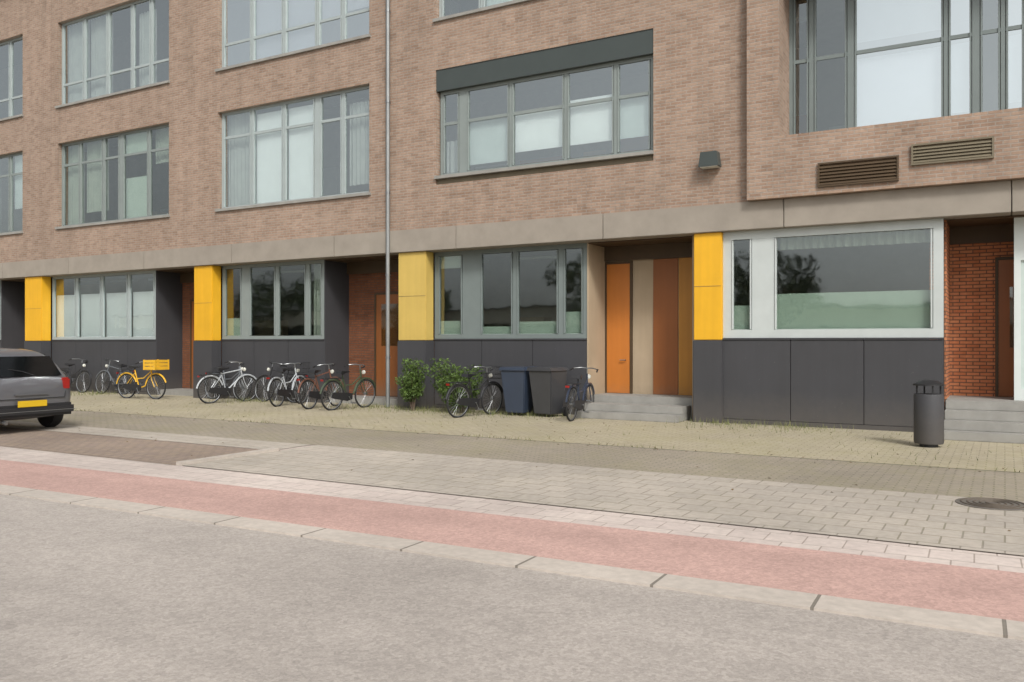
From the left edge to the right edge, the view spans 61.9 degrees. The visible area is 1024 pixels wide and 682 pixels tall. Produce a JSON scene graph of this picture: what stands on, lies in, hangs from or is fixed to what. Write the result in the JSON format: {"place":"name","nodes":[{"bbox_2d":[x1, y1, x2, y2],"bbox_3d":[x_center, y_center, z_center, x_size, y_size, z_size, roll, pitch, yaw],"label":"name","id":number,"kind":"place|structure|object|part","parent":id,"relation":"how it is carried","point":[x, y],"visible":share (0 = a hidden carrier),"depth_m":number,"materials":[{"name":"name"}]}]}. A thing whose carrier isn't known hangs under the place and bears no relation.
{"place":"outdoors","nodes":[
{"label":"outdoors","id":0,"kind":"place"},
{"bbox_2d":[0,427,259,464],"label":"parking bay","id":1,"kind":"object","parent":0,"point":[157,451],"visible":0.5,"depth_m":13.02,"materials":[{"name":"brick"}]},
{"bbox_2d":[0,347,75,426],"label":"parked car","id":2,"kind":"object","parent":1,"relation":"on","point":[33,384],"visible":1,"depth_m":15.10,"materials":[{"name":"grey paint"}]},
{"bbox_3d":[-8.595,0.447,15.065,0.248,0.350,1.200,0,0,30],"label":"rear window","id":3,"kind":"part","parent":2,"relation":"part of","materials":[{"name":"black glass"}]},
{"bbox_2d":[0,420,309,448],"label":"parking apron","id":4,"kind":"object","parent":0,"point":[230,442],"visible":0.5,"depth_m":14.36,"materials":[{"name":"concrete"}]},
{"bbox_2d":[0,494,1023,681],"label":"road","id":5,"kind":"structure","parent":0,"point":[90,594],"depth_m":4.85,"materials":[{"name":"grey asphalt"}]},
{"bbox_2d":[0,460,1023,621],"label":"cycle path","id":6,"kind":"structure","parent":0,"point":[991,593],"depth_m":6.77,"materials":[{"name":"red asphalt"}]},
{"bbox_2d":[0,426,1023,572],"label":"path edging","id":7,"kind":"object","parent":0,"point":[879,548],"depth_m":8.05,"materials":[{"name":"concrete"}]},
{"bbox_2d":[70,391,1023,472],"bbox_3d":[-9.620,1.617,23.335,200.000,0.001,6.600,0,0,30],"label":"forecourt","id":8,"kind":"structure","parent":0,"point":[1007,457],"depth_m":15.15,"materials":[{"name":"brick"}]},
{"bbox_2d":[60,359,91,392],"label":"bicycle","id":9,"kind":"object","parent":8,"relation":"on","point":[69,374],"visible":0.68,"depth_m":26.94,"materials":[{"name":"metal"}]},
{"bbox_2d":[95,359,134,394],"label":"bicycle","id":10,"kind":"object","parent":8,"relation":"on","point":[109,375],"visible":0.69,"depth_m":26.20,"materials":[{"name":"metal"}]},
{"bbox_2d":[116,359,168,398],"bbox_3d":[-10.388,1.074,23.895,1.827,1.113,0.614,0,0,22],"label":"bicycle","id":11,"kind":"object","parent":8,"relation":"on","point":[157,364],"visible":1,"depth_m":23.79,"materials":[{"name":"metal"}]},
{"bbox_2d":[196,362,258,403],"bbox_3d":[-7.454,1.092,22.432,0.614,1.074,1.827,4,2,40],"label":"bicycle","id":12,"kind":"object","parent":8,"relation":"on","point":[221,390],"visible":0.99,"depth_m":22.26,"materials":[{"name":"metal"}]},
{"bbox_2d":[176,448,278,465],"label":"bay kerb","id":13,"kind":"structure","parent":8,"relation":"on","point":[206,459],"depth_m":11.64,"materials":[{"name":"concrete"}]},
{"bbox_2d":[204,361,252,399],"bbox_3d":[-7.844,1.099,23.606,1.827,1.074,0.614,0,-9,28],"label":"bicycle","id":14,"kind":"object","parent":8,"relation":"on","point":[235,379],"visible":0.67,"depth_m":23.54,"materials":[{"name":"metal"}]},
{"bbox_2d":[254,362,307,402],"bbox_3d":[-6.128,1.097,22.604,1.827,1.074,0.614,0,-8,27],"label":"bicycle","id":15,"kind":"object","parent":8,"relation":"on","point":[265,376],"visible":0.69,"depth_m":22.66,"materials":[{"name":"metal"}]},
{"bbox_2d":[266,362,309,406],"bbox_3d":[-5.634,1.091,21.496,0.614,1.074,1.827,-3,-1,18],"label":"bicycle","id":16,"kind":"object","parent":8,"relation":"on","point":[284,392],"visible":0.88,"depth_m":21.34,"materials":[{"name":"metal"}]},
{"bbox_2d":[297,363,343,408],"bbox_3d":[-4.615,1.091,20.679,0.614,1.074,1.827,-4,-2,24],"label":"bicycle","id":17,"kind":"object","parent":8,"relation":"on","point":[314,394],"visible":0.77,"depth_m":20.39,"materials":[{"name":"metal"}]},
{"bbox_2d":[319,364,375,410],"bbox_3d":[-3.865,1.089,20.248,0.614,1.074,1.827,4,2,35],"label":"bicycle","id":18,"kind":"object","parent":8,"relation":"on","point":[345,396],"visible":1,"depth_m":20.09,"materials":[{"name":"metal"}]},
{"bbox_2d":[395,358,428,410],"bbox_3d":[-2.299,0.999,19.687,0.712,1.232,0.833,0,0,-42],"label":"shrub","id":19,"kind":"object","parent":8,"relation":"on","point":[411,385],"visible":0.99,"depth_m":19.61,"materials":[{"name":"green plant"}]},
{"bbox_2d":[426,358,484,412],"bbox_3d":[-1.256,0.979,19.103,1.366,1.276,0.994,0,0,12],"label":"shrub","id":20,"kind":"object","parent":8,"relation":"on","point":[443,389],"visible":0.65,"depth_m":18.99,"materials":[{"name":"green plant"}]},
{"bbox_2d":[445,366,502,417],"bbox_3d":[-0.780,1.087,18.291,0.614,1.074,1.827,4,2,40],"label":"bicycle","id":21,"kind":"object","parent":8,"relation":"on","point":[468,402],"visible":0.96,"depth_m":18.17,"materials":[{"name":"metal"}]},
{"bbox_2d":[0,0,1023,443],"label":"office building","id":22,"kind":"structure","parent":8,"relation":"on","point":[190,190],"depth_m":19.61,"materials":[{"name":"brick"}]},
{"bbox_2d":[0,280,0,340],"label":"shop window","id":23,"kind":"structure","parent":22,"relation":"in","point":[0,280],"depth_m":29.81,"materials":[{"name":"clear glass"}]},
{"bbox_2d":[0,152,22,235],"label":"window","id":24,"kind":"structure","parent":22,"relation":"in","point":[18,174],"depth_m":29.09,"materials":[{"name":"white glass"}]},
{"bbox_2d":[0,36,22,121],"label":"window","id":25,"kind":"structure","parent":22,"relation":"in","point":[10,42],"depth_m":29.10,"materials":[{"name":"grey metal"}]},
{"bbox_2d":[51,270,155,340],"bbox_3d":[-12.947,-1.068,27.026,5.246,2.112,0.180,0,0,30],"label":"shop window","id":26,"kind":"structure","parent":22,"relation":"in","point":[118,305],"depth_m":26.99,"materials":[{"name":"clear glass"}]},
{"bbox_2d":[55,124,169,229],"bbox_3d":[-12.238,-4.983,26.309,5.500,2.770,0.440,0,0,30],"label":"window","id":27,"kind":"structure","parent":22,"relation":"in","point":[138,142],"depth_m":26.52,"materials":[{"name":"white glass"}]},
{"bbox_2d":[55,0,169,108],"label":"window","id":28,"kind":"structure","parent":22,"relation":"in","point":[102,73],"depth_m":26.84,"materials":[{"name":"white glass"}]},
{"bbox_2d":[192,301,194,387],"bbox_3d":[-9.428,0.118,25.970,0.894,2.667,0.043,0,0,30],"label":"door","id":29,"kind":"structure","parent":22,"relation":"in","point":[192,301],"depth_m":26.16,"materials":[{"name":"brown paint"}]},
{"bbox_2d":[221,260,323,339],"bbox_3d":[-6.514,-1.072,23.369,3.846,2.112,0.280,0,0,30],"label":"shop window","id":30,"kind":"structure","parent":22,"relation":"in","point":[240,328],"depth_m":23.21,"materials":[{"name":"clear glass"}]},
{"bbox_2d":[215,86,370,211],"bbox_3d":[-5.786,-4.987,22.584,5.500,2.770,0.440,0,0,30],"label":"window","id":31,"kind":"structure","parent":22,"relation":"in","point":[257,143],"depth_m":22.73,"materials":[{"name":"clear glass"}]},
{"bbox_2d":[215,0,370,71],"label":"window","id":32,"kind":"structure","parent":22,"relation":"in","point":[253,31],"depth_m":22.71,"materials":[{"name":"white glass"}]},
{"bbox_2d":[385,0,390,406],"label":"downpipe","id":33,"kind":"object","parent":22,"relation":"attached to","point":[387,193],"visible":0.99,"depth_m":20.65,"materials":[{"name":"metal"}]},
{"bbox_2d":[376,294,405,396],"bbox_3d":[-3.149,0.114,22.345,0.994,2.667,0.043,0,0,30],"label":"door","id":34,"kind":"structure","parent":22,"relation":"in","point":[380,299],"depth_m":22.42,"materials":[{"name":"brown paint"}]},
{"bbox_2d":[433,0,531,22],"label":"window","id":35,"kind":"structure","parent":22,"relation":"in","point":[491,4],"depth_m":19.61,"materials":[{"name":"grey metal"}]},
{"bbox_2d":[434,243,586,339],"bbox_3d":[-0.087,-1.077,19.601,4.046,2.112,0.180,0,0,30],"label":"shop window","id":36,"kind":"structure","parent":22,"relation":"in","point":[568,324],"depth_m":19.63,"materials":[{"name":"clear glass"}]},
{"bbox_2d":[434,29,653,184],"bbox_3d":[0.622,-5.027,18.884,5.420,2.696,0.440,0,0,30],"label":"window","id":37,"kind":"structure","parent":22,"relation":"in","point":[610,117],"depth_m":18.77,"materials":[{"name":"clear glass"}]},
{"bbox_2d":[607,264,629,392],"bbox_3d":[2.377,-0.280,19.117,0.554,2.887,0.109,0,0,30],"label":"door","id":38,"kind":"structure","parent":22,"relation":"in","point":[618,275],"depth_m":19.12,"materials":[{"name":"orange paint"}]},
{"bbox_2d":[698,151,721,168],"bbox_3d":[3.872,-3.532,16.671,0.400,0.295,0.259,0,0,30],"label":"wall lamp","id":39,"kind":"object","parent":22,"relation":"attached to","point":[709,159],"visible":1,"depth_m":16.57,"materials":[{"name":"metal"}]},
{"bbox_2d":[723,218,943,339],"bbox_3d":[5.883,-1.082,15.911,3.876,2.112,0.280,0,0,30],"label":"shop window","id":40,"kind":"structure","parent":22,"relation":"in","point":[908,314],"depth_m":15.88,"materials":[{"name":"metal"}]},
{"bbox_2d":[818,155,898,187],"bbox_3d":[6.167,-3.021,15.235,1.350,0.440,0.048,0,0,30],"label":"wall louvre","id":41,"kind":"object","parent":22,"relation":"attached to","point":[847,174],"depth_m":15.22,"materials":[{"name":"brown metal"}]},
{"bbox_2d":[789,0,1023,134],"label":"window","id":42,"kind":"structure","parent":22,"relation":"in","point":[893,55],"depth_m":15.65,"materials":[{"name":"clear glass"}]},
{"bbox_2d":[911,136,993,165],"bbox_3d":[7.466,-3.222,14.485,1.250,0.360,0.048,0,0,30],"label":"wall louvre","id":43,"kind":"object","parent":22,"relation":"attached to","point":[948,150],"depth_m":14.47,"materials":[{"name":"beige metal"}]},
{"bbox_2d":[998,260,1013,396],"bbox_3d":[9.291,-0.235,15.393,0.894,2.487,0.043,0,0,30],"label":"door","id":44,"kind":"structure","parent":22,"relation":"in","point":[1005,268],"depth_m":15.54,"materials":[{"name":"brown paint"}]},
{"bbox_2d":[0,484,1023,640],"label":"kerb","id":45,"kind":"structure","parent":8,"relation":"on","point":[989,626],"depth_m":5.89,"materials":[{"name":"concrete"}]},
{"bbox_2d":[499,366,535,414],"bbox_3d":[0.163,1.086,18.585,0.620,1.050,0.776,0,0,26],"label":"wheelie bin","id":46,"kind":"object","parent":8,"relation":"on","point":[516,385],"visible":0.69,"depth_m":18.32,"materials":[{"name":"blue plastic"}]},
{"bbox_2d":[11,411,1023,501],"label":"brick footpath","id":47,"kind":"structure","parent":8,"relation":"on","point":[943,481],"depth_m":11.87,"materials":[{"name":"brick"}]},
{"bbox_2d":[71,389,1019,471],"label":"weeds","id":48,"kind":"object","parent":8,"relation":"on","point":[431,408],"visible":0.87,"depth_m":18.46,"materials":[{"name":"green plant"}]},
{"bbox_2d":[527,367,568,415],"bbox_3d":[0.789,1.085,18.259,0.620,1.050,0.776,0,0,36],"label":"wheelie bin","id":49,"kind":"object","parent":8,"relation":"on","point":[548,387],"visible":0.96,"depth_m":18.03,"materials":[{"name":"black plastic"}]},
{"bbox_2d":[565,367,597,420],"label":"bicycle","id":50,"kind":"object","parent":8,"relation":"on","point":[578,403],"visible":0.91,"depth_m":17.38,"materials":[{"name":"metal"}]},
{"bbox_2d":[913,379,944,447],"bbox_3d":[6.334,1.094,12.969,0.440,1.020,0.440,0,0,30],"label":"litter bin","id":51,"kind":"object","parent":8,"relation":"on","point":[929,420],"visible":1,"depth_m":12.80,"materials":[{"name":"grey metal"}]},
{"bbox_2d":[184,445,1023,555],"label":"pavement","id":52,"kind":"structure","parent":0,"point":[929,519],"depth_m":8.89,"materials":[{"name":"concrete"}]},
{"bbox_2d":[955,497,1023,510],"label":"manhole cover","id":53,"kind":"object","parent":52,"relation":"on","point":[993,503],"visible":1,"depth_m":8.32,"materials":[{"name":"metal"}]}
]}

